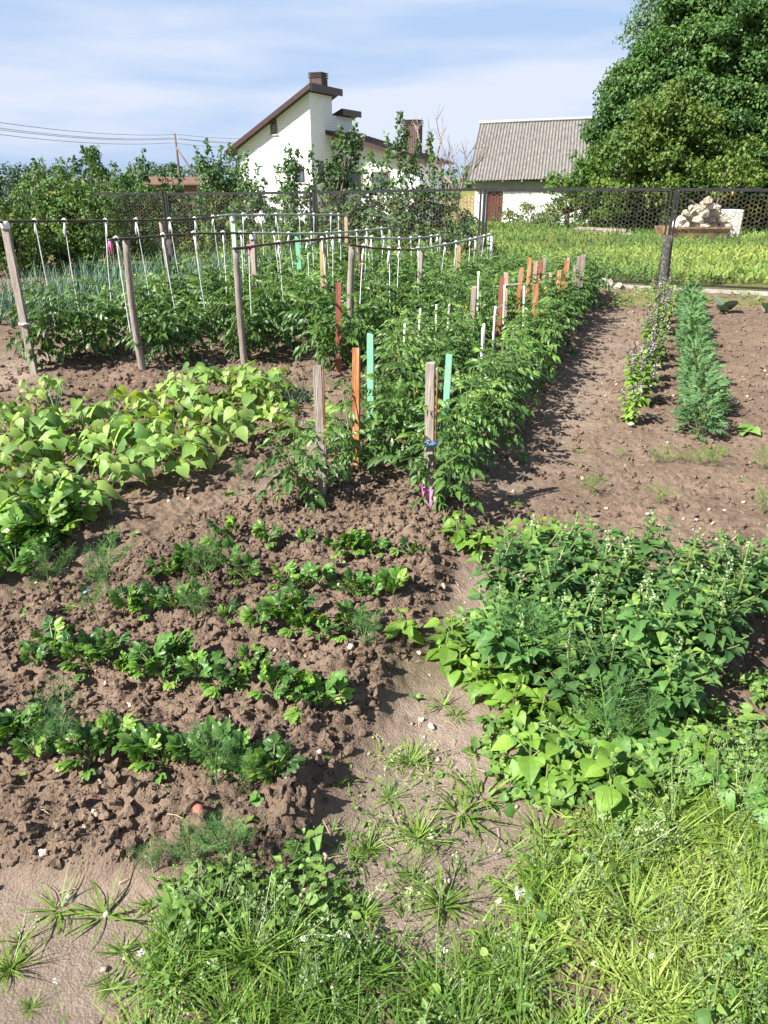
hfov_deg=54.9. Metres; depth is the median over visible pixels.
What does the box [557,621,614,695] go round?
goosefoot weed
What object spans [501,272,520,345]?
plant stake
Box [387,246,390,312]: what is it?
plant string
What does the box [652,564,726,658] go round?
goosefoot weed
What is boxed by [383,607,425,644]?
amaranth weed
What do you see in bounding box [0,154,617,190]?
woods
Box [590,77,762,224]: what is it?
young maple tree
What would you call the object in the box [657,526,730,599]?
goosefoot weed
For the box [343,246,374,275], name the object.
tomato plant
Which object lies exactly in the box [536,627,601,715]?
goosefoot weed
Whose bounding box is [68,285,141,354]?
tomato plant
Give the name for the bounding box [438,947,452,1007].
flowering weed
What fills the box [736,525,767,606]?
goosefoot weed
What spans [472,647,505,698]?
amaranth weed
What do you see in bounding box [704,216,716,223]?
rubble chunk
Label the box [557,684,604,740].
amaranth weed
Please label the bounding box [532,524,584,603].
goosefoot weed
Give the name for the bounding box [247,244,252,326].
plant string
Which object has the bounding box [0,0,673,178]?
sky
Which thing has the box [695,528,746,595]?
goosefoot weed
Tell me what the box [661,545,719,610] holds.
goosefoot weed
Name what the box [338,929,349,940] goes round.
clover flower
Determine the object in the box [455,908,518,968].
grass tuft
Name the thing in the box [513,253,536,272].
tomato plant
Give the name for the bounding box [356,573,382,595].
celery plant
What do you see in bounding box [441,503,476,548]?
amaranth weed
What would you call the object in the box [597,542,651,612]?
goosefoot weed
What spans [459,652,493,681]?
amaranth weed
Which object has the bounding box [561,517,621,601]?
goosefoot weed
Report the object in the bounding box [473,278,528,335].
tomato plant
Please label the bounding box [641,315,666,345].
basil plant
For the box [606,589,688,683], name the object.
goosefoot weed
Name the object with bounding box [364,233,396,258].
tomato plant
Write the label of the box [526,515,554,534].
amaranth weed
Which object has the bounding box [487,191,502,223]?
door
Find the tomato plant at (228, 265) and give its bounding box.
[197,252,250,298]
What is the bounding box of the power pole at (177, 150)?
[172,134,195,176]
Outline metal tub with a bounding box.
[654,225,731,239]
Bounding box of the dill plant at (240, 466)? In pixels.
[230,454,247,477]
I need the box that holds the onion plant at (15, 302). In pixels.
[2,273,47,320]
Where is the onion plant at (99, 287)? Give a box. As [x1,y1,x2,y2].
[84,271,125,306]
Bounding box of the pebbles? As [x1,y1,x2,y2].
[3,309,767,972]
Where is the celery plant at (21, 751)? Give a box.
[8,718,67,760]
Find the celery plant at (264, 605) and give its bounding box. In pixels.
[254,590,294,622]
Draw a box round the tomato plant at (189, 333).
[153,289,221,360]
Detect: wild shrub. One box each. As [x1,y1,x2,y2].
[464,215,494,229]
[489,201,552,228]
[534,203,564,228]
[569,211,609,226]
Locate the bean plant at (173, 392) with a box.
[155,372,209,407]
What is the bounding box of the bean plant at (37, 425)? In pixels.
[0,409,67,446]
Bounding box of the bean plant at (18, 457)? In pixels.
[0,450,37,489]
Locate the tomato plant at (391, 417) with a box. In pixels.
[335,373,422,461]
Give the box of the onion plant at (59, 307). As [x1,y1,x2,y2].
[36,292,68,321]
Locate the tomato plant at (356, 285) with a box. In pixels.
[312,260,366,314]
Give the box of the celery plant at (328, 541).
[322,537,350,558]
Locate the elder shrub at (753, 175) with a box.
[654,133,767,223]
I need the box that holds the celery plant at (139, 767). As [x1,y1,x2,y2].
[128,722,185,783]
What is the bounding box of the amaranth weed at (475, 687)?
[459,666,495,705]
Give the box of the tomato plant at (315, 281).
[271,270,334,333]
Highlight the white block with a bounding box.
[721,209,743,237]
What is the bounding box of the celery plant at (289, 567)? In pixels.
[267,559,304,589]
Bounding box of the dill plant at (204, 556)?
[183,531,222,583]
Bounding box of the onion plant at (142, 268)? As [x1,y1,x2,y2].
[100,257,160,280]
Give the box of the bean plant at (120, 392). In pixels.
[85,385,151,424]
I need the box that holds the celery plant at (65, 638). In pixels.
[50,631,87,660]
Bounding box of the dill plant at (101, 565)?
[81,525,135,596]
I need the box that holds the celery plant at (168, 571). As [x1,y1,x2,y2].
[144,550,184,575]
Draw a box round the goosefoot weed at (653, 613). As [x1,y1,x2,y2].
[605,573,690,670]
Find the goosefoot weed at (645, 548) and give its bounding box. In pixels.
[612,507,674,598]
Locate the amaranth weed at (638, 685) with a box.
[596,677,642,714]
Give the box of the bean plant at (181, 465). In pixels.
[146,432,212,479]
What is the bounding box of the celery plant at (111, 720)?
[82,709,140,756]
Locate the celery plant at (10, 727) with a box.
[0,712,20,745]
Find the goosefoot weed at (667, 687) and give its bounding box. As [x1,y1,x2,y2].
[630,636,713,727]
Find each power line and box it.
[0,122,236,138]
[0,134,227,147]
[1,128,216,141]
[3,130,233,143]
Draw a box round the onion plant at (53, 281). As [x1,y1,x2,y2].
[38,266,70,294]
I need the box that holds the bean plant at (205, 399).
[175,393,233,427]
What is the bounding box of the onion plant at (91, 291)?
[58,274,115,308]
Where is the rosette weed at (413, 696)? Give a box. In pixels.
[409,692,422,701]
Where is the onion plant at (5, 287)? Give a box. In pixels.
[0,271,12,306]
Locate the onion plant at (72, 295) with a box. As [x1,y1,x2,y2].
[51,272,104,306]
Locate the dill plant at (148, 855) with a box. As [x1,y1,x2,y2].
[126,833,164,873]
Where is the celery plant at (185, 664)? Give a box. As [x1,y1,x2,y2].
[175,648,228,678]
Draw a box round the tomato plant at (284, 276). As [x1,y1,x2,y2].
[259,260,298,306]
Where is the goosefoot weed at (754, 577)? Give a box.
[714,534,767,618]
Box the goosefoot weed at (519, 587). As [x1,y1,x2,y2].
[498,569,534,618]
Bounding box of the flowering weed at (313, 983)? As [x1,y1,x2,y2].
[300,935,322,998]
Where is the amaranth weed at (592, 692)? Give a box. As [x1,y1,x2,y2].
[583,678,627,715]
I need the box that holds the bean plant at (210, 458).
[171,424,234,471]
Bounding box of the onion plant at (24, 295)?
[0,270,36,307]
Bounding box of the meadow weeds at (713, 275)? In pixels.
[15,219,767,283]
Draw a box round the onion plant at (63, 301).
[40,288,80,322]
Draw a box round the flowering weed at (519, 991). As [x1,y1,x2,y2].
[501,885,542,1023]
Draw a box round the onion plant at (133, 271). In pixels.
[107,264,138,280]
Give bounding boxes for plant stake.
[312,365,327,494]
[336,282,341,371]
[352,348,360,469]
[367,333,373,439]
[422,362,438,510]
[442,354,452,434]
[467,286,476,359]
[495,277,503,348]
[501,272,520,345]
[514,267,523,326]
[525,257,531,312]
[530,261,537,304]
[531,283,538,326]
[538,261,542,295]
[541,258,545,286]
[555,270,561,294]
[561,260,568,296]
[566,257,570,287]
[571,256,581,317]
[571,265,575,289]
[576,254,585,319]
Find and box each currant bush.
[0,157,50,277]
[2,154,128,273]
[78,147,188,260]
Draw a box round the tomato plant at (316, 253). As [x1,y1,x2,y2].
[292,232,338,278]
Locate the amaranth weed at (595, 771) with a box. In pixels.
[584,746,655,824]
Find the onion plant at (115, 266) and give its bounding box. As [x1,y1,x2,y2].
[89,246,121,279]
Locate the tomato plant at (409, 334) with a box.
[380,308,430,359]
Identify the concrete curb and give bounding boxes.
[442,277,767,295]
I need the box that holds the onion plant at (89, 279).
[75,261,106,295]
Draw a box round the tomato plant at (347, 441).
[288,380,396,488]
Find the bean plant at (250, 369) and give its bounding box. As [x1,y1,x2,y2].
[226,360,288,393]
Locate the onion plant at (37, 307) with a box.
[12,289,57,327]
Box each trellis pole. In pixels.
[0,216,224,222]
[107,232,253,240]
[217,214,347,216]
[232,236,353,249]
[253,227,391,234]
[349,244,416,250]
[350,234,441,239]
[411,233,495,249]
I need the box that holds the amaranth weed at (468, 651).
[458,628,498,662]
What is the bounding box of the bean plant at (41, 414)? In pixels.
[8,406,82,451]
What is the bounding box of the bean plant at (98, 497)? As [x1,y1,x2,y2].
[39,470,112,515]
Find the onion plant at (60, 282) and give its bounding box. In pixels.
[44,265,79,297]
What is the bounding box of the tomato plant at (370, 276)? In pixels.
[334,262,386,307]
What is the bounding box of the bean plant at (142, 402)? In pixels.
[124,386,177,413]
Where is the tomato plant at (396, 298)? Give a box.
[374,274,429,337]
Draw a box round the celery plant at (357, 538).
[339,527,367,555]
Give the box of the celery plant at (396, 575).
[375,564,408,593]
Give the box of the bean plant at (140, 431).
[78,415,150,459]
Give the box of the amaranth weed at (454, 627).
[445,618,477,653]
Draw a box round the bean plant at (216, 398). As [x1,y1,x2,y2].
[194,390,249,420]
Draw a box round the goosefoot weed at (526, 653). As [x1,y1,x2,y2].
[491,613,551,688]
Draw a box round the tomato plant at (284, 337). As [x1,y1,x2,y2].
[229,269,312,359]
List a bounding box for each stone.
[96,767,103,774]
[192,803,203,812]
[347,643,353,649]
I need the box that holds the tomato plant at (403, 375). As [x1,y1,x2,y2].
[332,339,424,439]
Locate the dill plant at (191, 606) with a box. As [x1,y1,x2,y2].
[175,578,212,625]
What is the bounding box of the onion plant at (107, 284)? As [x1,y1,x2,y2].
[79,268,138,301]
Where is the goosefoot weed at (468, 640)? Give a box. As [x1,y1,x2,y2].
[462,583,511,648]
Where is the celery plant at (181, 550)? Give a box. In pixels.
[171,541,202,569]
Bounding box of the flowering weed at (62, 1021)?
[52,977,65,1023]
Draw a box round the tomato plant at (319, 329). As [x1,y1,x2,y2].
[278,281,374,374]
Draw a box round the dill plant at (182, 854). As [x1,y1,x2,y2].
[155,816,210,873]
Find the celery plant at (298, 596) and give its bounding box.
[262,582,318,617]
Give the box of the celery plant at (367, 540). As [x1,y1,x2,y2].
[359,532,390,558]
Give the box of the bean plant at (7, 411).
[0,401,17,432]
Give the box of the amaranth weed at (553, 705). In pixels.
[521,687,562,722]
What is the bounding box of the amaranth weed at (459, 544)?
[438,514,480,551]
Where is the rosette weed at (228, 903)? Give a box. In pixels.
[178,882,234,937]
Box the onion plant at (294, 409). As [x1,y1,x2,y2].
[264,369,309,410]
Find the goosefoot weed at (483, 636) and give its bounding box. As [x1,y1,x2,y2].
[456,580,532,678]
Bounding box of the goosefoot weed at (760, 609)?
[742,555,767,618]
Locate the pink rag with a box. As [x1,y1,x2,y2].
[108,240,113,255]
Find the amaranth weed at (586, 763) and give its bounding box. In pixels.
[566,739,616,790]
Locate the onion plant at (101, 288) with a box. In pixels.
[78,271,120,318]
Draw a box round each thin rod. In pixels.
[403,323,405,354]
[418,309,421,342]
[435,304,436,331]
[477,271,479,310]
[480,327,483,372]
[483,323,484,369]
[491,306,496,374]
[501,285,505,349]
[522,286,524,325]
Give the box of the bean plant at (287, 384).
[253,374,304,402]
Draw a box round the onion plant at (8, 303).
[0,275,29,322]
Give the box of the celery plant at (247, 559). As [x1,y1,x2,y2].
[226,551,263,584]
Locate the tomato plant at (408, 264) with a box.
[397,244,437,284]
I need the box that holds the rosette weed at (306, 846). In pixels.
[296,826,319,853]
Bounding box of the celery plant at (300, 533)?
[291,525,320,545]
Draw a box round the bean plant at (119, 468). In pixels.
[51,450,146,513]
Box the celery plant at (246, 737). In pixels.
[209,728,262,764]
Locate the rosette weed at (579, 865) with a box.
[571,860,611,888]
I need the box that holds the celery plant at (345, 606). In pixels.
[332,599,367,631]
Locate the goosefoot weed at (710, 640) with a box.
[686,592,751,675]
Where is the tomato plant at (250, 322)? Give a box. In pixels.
[220,291,287,361]
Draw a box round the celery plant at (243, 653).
[231,643,271,669]
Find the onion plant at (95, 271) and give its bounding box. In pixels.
[71,255,113,284]
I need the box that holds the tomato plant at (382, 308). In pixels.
[342,283,397,346]
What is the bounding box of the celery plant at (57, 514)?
[0,496,82,558]
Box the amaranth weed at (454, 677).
[442,647,480,687]
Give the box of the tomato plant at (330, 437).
[297,394,370,468]
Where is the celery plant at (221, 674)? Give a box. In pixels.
[201,660,253,701]
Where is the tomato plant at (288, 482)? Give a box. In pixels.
[245,406,352,513]
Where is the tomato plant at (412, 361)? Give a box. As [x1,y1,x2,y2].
[361,327,444,409]
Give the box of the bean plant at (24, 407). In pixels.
[0,396,53,429]
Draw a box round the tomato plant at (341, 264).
[294,256,344,292]
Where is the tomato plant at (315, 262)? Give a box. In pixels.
[314,250,357,293]
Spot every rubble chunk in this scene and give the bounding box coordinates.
[676,215,685,224]
[681,209,689,216]
[684,215,692,223]
[690,209,698,216]
[692,215,704,224]
[693,204,704,210]
[698,208,709,218]
[702,196,713,205]
[704,203,714,209]
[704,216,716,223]
[709,209,721,215]
[709,222,717,226]
[715,215,722,224]
[719,215,730,221]
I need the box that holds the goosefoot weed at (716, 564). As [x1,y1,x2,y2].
[677,533,752,611]
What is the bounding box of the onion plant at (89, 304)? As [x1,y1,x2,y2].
[67,278,106,322]
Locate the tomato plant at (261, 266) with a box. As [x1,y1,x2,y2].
[231,257,271,296]
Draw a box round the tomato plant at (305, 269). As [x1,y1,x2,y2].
[267,249,319,309]
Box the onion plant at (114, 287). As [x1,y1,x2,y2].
[89,273,140,304]
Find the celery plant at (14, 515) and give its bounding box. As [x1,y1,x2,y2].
[0,506,52,577]
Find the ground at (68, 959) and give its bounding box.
[0,179,767,1023]
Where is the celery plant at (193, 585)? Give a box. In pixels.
[173,579,206,604]
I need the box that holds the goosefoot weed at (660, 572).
[631,551,693,607]
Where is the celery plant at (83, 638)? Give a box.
[57,629,116,681]
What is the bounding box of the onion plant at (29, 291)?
[23,273,40,310]
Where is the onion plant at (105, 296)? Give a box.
[80,277,125,320]
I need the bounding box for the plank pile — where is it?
[574,227,636,234]
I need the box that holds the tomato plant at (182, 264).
[143,256,208,323]
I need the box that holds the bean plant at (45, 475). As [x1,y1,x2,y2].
[0,461,79,502]
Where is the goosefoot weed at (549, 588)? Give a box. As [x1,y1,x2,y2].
[523,555,587,644]
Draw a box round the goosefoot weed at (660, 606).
[649,585,690,646]
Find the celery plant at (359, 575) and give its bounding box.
[331,566,369,594]
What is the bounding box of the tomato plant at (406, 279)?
[386,247,417,289]
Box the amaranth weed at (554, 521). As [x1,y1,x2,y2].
[540,515,563,540]
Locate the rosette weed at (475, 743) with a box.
[461,734,483,760]
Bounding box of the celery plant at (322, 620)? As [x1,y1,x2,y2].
[303,613,347,642]
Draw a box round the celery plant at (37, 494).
[11,474,100,524]
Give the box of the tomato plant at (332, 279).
[287,266,346,328]
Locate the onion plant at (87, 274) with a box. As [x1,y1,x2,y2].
[63,262,101,293]
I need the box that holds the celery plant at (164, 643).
[126,632,182,673]
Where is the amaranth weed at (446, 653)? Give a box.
[425,626,467,677]
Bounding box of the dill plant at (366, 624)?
[352,601,382,643]
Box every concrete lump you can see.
[600,278,613,287]
[613,282,623,288]
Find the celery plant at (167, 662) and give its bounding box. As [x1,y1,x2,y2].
[142,652,185,690]
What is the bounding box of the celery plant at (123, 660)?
[112,650,144,678]
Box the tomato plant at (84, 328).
[31,275,129,359]
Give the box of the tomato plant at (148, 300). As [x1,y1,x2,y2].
[103,273,183,345]
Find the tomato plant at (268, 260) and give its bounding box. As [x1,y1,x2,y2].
[242,239,292,289]
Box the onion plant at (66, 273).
[43,256,95,284]
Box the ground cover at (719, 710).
[11,284,767,1023]
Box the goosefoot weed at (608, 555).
[573,530,642,620]
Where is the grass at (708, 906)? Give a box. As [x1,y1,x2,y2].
[74,713,767,1023]
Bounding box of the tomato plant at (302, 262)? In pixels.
[283,250,319,284]
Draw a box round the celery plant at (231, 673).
[198,661,248,692]
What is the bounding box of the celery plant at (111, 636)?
[77,628,131,657]
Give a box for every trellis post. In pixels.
[0,221,37,373]
[122,241,145,371]
[159,222,173,326]
[230,217,236,246]
[233,250,247,364]
[249,234,259,308]
[295,236,302,284]
[320,242,328,324]
[344,217,348,261]
[347,247,355,356]
[357,242,362,303]
[388,229,391,252]
[417,251,423,292]
[439,237,441,260]
[455,245,460,279]
[489,236,493,257]
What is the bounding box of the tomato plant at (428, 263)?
[387,243,435,284]
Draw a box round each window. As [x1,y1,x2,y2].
[269,119,277,135]
[295,166,304,182]
[318,161,323,181]
[347,171,362,193]
[372,171,389,193]
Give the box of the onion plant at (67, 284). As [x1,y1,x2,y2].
[54,271,87,305]
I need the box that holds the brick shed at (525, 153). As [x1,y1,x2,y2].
[468,116,615,225]
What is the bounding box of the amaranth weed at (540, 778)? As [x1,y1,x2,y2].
[514,757,563,806]
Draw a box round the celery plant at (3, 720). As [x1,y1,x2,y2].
[0,716,12,734]
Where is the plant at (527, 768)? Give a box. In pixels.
[490,725,560,798]
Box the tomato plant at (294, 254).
[261,243,314,284]
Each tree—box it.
[0,161,33,214]
[2,173,37,208]
[79,144,110,191]
[126,148,170,246]
[140,161,204,247]
[180,138,256,246]
[226,149,279,243]
[259,143,318,252]
[298,118,375,247]
[352,130,409,248]
[375,110,447,253]
[412,105,491,222]
[414,150,480,255]
[539,141,627,229]
[565,0,767,230]
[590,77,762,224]
[612,0,678,49]
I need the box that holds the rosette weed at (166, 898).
[153,882,199,935]
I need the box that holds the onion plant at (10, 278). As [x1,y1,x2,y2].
[0,263,34,299]
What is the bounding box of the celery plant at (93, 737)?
[55,727,105,754]
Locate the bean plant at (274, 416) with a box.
[251,400,300,437]
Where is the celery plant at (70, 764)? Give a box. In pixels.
[53,719,117,780]
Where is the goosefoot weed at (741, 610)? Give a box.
[677,556,762,654]
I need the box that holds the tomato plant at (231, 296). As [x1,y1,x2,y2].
[207,266,273,343]
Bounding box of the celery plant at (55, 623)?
[17,615,73,658]
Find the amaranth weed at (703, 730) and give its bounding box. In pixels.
[686,725,730,770]
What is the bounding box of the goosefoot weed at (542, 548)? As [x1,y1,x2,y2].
[497,514,565,600]
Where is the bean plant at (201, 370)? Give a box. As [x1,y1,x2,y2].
[175,362,222,398]
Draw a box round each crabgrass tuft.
[0,913,48,960]
[13,860,99,957]
[43,854,143,952]
[57,600,89,616]
[91,920,143,975]
[413,775,499,846]
[421,683,459,716]
[432,742,524,818]
[445,696,471,724]
[502,493,526,506]
[508,792,575,859]
[622,771,707,834]
[718,663,766,688]
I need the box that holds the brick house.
[224,72,453,222]
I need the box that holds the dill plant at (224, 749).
[183,719,234,785]
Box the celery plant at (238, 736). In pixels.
[209,730,291,775]
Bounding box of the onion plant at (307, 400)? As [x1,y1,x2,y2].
[285,368,328,402]
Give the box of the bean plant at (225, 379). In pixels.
[205,365,246,394]
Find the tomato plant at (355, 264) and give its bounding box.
[327,247,368,280]
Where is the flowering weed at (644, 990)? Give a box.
[634,953,654,1004]
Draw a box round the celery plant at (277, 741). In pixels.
[240,731,305,784]
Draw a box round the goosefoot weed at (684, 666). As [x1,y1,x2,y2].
[658,636,725,714]
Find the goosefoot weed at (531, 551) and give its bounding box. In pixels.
[490,526,540,606]
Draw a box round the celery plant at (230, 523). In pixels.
[199,515,235,545]
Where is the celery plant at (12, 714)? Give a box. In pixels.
[0,702,50,737]
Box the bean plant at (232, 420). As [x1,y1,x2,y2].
[202,402,258,459]
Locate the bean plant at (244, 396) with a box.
[231,379,282,418]
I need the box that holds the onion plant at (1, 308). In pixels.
[0,289,14,324]
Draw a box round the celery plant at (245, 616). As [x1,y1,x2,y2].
[239,606,271,632]
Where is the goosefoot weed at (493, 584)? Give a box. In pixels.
[463,535,532,603]
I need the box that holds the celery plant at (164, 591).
[154,583,190,609]
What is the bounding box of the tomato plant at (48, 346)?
[5,280,98,370]
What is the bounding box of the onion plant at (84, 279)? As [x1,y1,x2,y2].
[57,258,111,301]
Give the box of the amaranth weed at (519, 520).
[502,513,537,551]
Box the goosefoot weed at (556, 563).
[521,542,584,607]
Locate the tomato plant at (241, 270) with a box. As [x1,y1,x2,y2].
[219,253,268,292]
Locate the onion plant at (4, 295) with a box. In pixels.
[0,279,13,313]
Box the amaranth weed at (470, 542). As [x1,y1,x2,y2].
[461,531,496,562]
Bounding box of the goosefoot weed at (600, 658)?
[577,626,648,720]
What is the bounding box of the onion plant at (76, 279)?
[51,261,86,291]
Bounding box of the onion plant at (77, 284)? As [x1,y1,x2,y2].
[55,268,89,305]
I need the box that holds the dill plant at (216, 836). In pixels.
[188,807,255,871]
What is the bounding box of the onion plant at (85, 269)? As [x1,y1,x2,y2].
[67,254,96,289]
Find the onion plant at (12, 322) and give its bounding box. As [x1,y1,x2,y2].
[0,289,15,328]
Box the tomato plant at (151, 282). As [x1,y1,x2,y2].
[119,261,195,328]
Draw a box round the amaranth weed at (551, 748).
[537,732,594,799]
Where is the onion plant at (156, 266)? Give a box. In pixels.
[142,253,174,279]
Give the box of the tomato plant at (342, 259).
[328,229,362,267]
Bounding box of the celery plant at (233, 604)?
[216,598,239,623]
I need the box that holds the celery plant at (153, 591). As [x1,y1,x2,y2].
[126,582,170,620]
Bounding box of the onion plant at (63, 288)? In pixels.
[45,269,80,315]
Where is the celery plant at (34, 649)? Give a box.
[20,642,48,666]
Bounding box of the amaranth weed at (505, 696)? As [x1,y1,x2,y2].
[477,676,546,716]
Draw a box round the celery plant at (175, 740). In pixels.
[165,728,205,762]
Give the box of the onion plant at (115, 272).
[98,256,123,292]
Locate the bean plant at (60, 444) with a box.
[22,425,105,464]
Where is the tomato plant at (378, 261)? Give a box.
[363,243,405,303]
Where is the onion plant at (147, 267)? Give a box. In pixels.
[132,252,159,277]
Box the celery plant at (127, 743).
[116,723,165,762]
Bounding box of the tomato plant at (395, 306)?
[345,267,426,339]
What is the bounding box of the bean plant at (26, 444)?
[1,435,70,473]
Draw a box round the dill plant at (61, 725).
[20,672,85,757]
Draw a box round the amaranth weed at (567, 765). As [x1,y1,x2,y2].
[556,760,595,812]
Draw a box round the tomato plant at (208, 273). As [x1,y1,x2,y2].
[170,252,233,316]
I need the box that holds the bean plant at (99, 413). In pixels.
[44,396,113,437]
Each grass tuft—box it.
[0,910,46,995]
[8,976,49,1023]
[84,964,131,1016]
[169,959,272,1023]
[180,870,309,1022]
[225,870,344,990]
[335,876,390,934]
[341,812,397,862]
[367,766,413,813]
[373,791,458,863]
[376,728,444,780]
[397,844,493,943]
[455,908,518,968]
[568,783,677,905]
[579,844,704,969]
[620,757,732,882]
[700,760,767,843]
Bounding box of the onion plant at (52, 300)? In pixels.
[23,279,71,314]
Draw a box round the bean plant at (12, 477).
[0,471,34,508]
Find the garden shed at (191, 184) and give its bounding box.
[143,177,212,219]
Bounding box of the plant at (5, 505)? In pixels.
[0,496,13,547]
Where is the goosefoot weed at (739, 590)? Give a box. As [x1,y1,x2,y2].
[707,560,767,632]
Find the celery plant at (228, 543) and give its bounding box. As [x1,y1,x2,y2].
[206,535,242,570]
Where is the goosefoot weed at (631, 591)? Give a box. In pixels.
[612,565,657,628]
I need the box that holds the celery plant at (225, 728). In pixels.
[185,715,236,767]
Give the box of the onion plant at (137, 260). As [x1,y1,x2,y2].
[117,250,148,277]
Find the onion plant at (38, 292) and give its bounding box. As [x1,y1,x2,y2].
[22,274,61,314]
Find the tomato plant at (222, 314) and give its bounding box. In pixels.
[180,276,235,351]
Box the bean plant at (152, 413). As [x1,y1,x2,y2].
[111,405,181,446]
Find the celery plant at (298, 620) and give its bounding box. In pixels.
[278,603,319,637]
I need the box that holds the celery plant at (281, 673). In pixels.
[276,667,312,697]
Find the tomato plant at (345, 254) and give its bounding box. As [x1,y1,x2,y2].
[313,239,349,266]
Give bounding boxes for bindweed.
[223,852,246,899]
[239,791,266,842]
[497,774,545,817]
[501,717,644,773]
[511,703,633,794]
[518,718,666,761]
[588,706,704,753]
[620,736,767,810]
[645,739,767,830]
[710,743,767,793]
[720,758,765,785]
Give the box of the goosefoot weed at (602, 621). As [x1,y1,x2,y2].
[583,594,626,676]
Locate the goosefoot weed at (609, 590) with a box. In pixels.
[581,536,644,632]
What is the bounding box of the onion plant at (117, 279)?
[97,262,143,297]
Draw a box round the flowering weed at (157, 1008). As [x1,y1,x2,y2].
[135,949,169,1023]
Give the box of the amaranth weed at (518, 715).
[494,689,538,728]
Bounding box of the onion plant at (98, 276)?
[72,262,113,291]
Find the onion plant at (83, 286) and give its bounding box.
[52,275,94,324]
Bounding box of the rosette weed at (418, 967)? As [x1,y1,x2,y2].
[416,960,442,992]
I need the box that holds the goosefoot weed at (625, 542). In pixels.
[599,528,640,586]
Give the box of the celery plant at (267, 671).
[248,658,301,700]
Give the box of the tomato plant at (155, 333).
[112,285,198,365]
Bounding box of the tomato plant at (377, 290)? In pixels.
[331,259,387,314]
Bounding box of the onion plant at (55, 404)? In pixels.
[31,374,68,411]
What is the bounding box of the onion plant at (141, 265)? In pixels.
[118,252,159,280]
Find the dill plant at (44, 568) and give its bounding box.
[20,532,79,593]
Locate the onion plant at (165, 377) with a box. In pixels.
[152,361,176,389]
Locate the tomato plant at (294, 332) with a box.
[269,266,334,344]
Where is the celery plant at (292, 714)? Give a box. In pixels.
[279,670,317,724]
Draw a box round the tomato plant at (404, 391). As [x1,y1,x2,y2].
[365,361,453,455]
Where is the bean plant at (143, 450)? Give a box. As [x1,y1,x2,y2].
[105,440,168,487]
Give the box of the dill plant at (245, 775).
[222,742,275,793]
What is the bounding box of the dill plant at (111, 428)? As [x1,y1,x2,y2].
[103,412,119,435]
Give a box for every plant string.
[32,218,55,326]
[61,218,78,310]
[104,218,111,300]
[113,235,130,332]
[134,217,149,298]
[160,232,177,322]
[167,217,180,286]
[191,230,206,316]
[193,216,202,291]
[212,215,221,280]
[221,230,226,291]
[239,230,243,291]
[242,213,245,275]
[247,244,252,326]
[260,213,263,253]
[272,231,280,290]
[274,213,281,259]
[276,240,283,307]
[287,231,294,285]
[305,238,308,298]
[320,236,327,298]
[326,231,328,268]
[330,213,332,251]
[331,235,334,292]
[337,213,339,246]
[359,243,365,319]
[364,235,367,278]
[369,236,373,274]
[381,236,385,268]
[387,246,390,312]
[397,247,401,295]
[416,246,419,292]
[454,240,457,267]
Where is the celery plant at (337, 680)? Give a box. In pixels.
[297,670,354,707]
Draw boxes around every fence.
[85,188,767,289]
[440,194,474,222]
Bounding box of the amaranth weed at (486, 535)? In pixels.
[473,522,501,545]
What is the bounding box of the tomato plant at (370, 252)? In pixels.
[344,235,394,273]
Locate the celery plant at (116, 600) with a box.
[107,580,152,608]
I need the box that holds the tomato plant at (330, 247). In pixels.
[307,239,343,273]
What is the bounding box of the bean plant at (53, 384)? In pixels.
[18,374,67,402]
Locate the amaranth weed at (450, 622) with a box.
[423,612,468,659]
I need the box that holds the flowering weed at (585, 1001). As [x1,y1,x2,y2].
[577,960,594,1013]
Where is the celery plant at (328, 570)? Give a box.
[292,561,336,588]
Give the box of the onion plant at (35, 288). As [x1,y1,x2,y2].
[24,271,50,302]
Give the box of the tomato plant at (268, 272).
[229,263,284,318]
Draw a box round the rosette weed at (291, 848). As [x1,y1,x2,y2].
[281,824,326,881]
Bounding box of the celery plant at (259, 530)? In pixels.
[251,519,283,548]
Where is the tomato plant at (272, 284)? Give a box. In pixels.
[224,272,282,331]
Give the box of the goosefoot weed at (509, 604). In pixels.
[504,596,541,665]
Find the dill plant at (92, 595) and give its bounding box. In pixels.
[76,574,108,620]
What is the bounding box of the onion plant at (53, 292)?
[29,270,66,309]
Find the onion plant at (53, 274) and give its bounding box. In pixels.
[32,263,69,290]
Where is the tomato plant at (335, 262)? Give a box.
[313,251,345,295]
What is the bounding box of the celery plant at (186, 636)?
[165,627,206,663]
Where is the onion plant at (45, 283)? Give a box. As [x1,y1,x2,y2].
[36,268,67,294]
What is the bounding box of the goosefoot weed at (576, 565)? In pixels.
[552,507,598,591]
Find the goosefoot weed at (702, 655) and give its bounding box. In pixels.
[654,619,710,680]
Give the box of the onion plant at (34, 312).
[12,275,44,322]
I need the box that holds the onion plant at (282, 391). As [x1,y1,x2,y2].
[261,361,297,393]
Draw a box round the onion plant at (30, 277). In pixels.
[5,256,64,295]
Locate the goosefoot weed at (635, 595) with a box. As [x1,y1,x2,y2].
[615,571,683,623]
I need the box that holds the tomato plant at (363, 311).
[306,290,381,361]
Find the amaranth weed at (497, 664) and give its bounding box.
[486,661,528,690]
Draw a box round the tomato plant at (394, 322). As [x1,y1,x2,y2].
[374,309,429,368]
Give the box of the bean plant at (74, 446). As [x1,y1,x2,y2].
[62,423,130,462]
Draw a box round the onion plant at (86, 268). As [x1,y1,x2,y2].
[61,249,103,284]
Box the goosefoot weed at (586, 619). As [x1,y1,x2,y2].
[560,573,614,662]
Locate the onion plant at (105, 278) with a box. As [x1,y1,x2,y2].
[87,260,114,295]
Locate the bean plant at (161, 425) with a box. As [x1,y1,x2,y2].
[146,404,203,437]
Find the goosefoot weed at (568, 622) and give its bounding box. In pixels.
[530,592,583,675]
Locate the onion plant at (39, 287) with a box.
[18,266,60,312]

